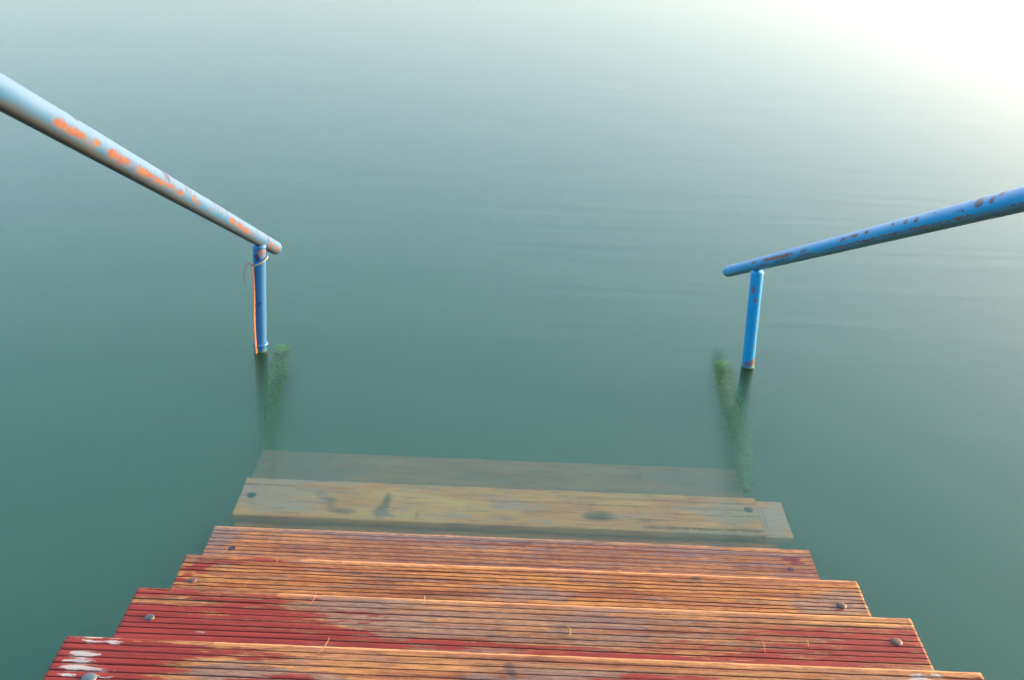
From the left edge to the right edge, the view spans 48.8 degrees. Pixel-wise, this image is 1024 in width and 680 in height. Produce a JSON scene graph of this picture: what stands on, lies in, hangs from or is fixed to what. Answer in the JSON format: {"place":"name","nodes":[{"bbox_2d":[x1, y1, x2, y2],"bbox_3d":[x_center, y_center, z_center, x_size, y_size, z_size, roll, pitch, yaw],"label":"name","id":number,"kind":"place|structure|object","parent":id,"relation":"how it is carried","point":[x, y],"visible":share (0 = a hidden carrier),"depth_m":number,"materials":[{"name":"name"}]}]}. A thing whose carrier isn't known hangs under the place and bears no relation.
{"place":"outdoors","nodes":[
{"label":"outdoors","id":0,"kind":"place"},
{"bbox_2d":[0,0,1023,679],"bbox_3d":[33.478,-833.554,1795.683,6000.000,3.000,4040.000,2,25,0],"label":"water","id":1,"kind":"structure","parent":0,"point":[506,306],"depth_m":3.37,"materials":[{"name":"teal liquid"}]},
{"bbox_2d":[0,72,281,351],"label":"handrail","id":2,"kind":"object","parent":1,"relation":"in","point":[23,105],"visible":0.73,"depth_m":1.70,"materials":[{"name":"metal"}]},
{"bbox_2d":[244,255,267,353],"bbox_3d":[-0.660,-0.087,2.957,0.042,0.279,0.061,23,32,38],"label":"string","id":3,"kind":"object","parent":2,"relation":"hanging from","point":[252,265],"visible":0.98,"depth_m":2.92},
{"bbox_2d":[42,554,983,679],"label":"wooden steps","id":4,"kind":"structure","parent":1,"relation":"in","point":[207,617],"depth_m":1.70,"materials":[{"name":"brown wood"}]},
{"bbox_2d":[723,186,1023,367],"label":"handrail","id":5,"kind":"object","parent":1,"relation":"in","point":[1000,204],"visible":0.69,"depth_m":2.01,"materials":[{"name":"blue metal"}]}
]}

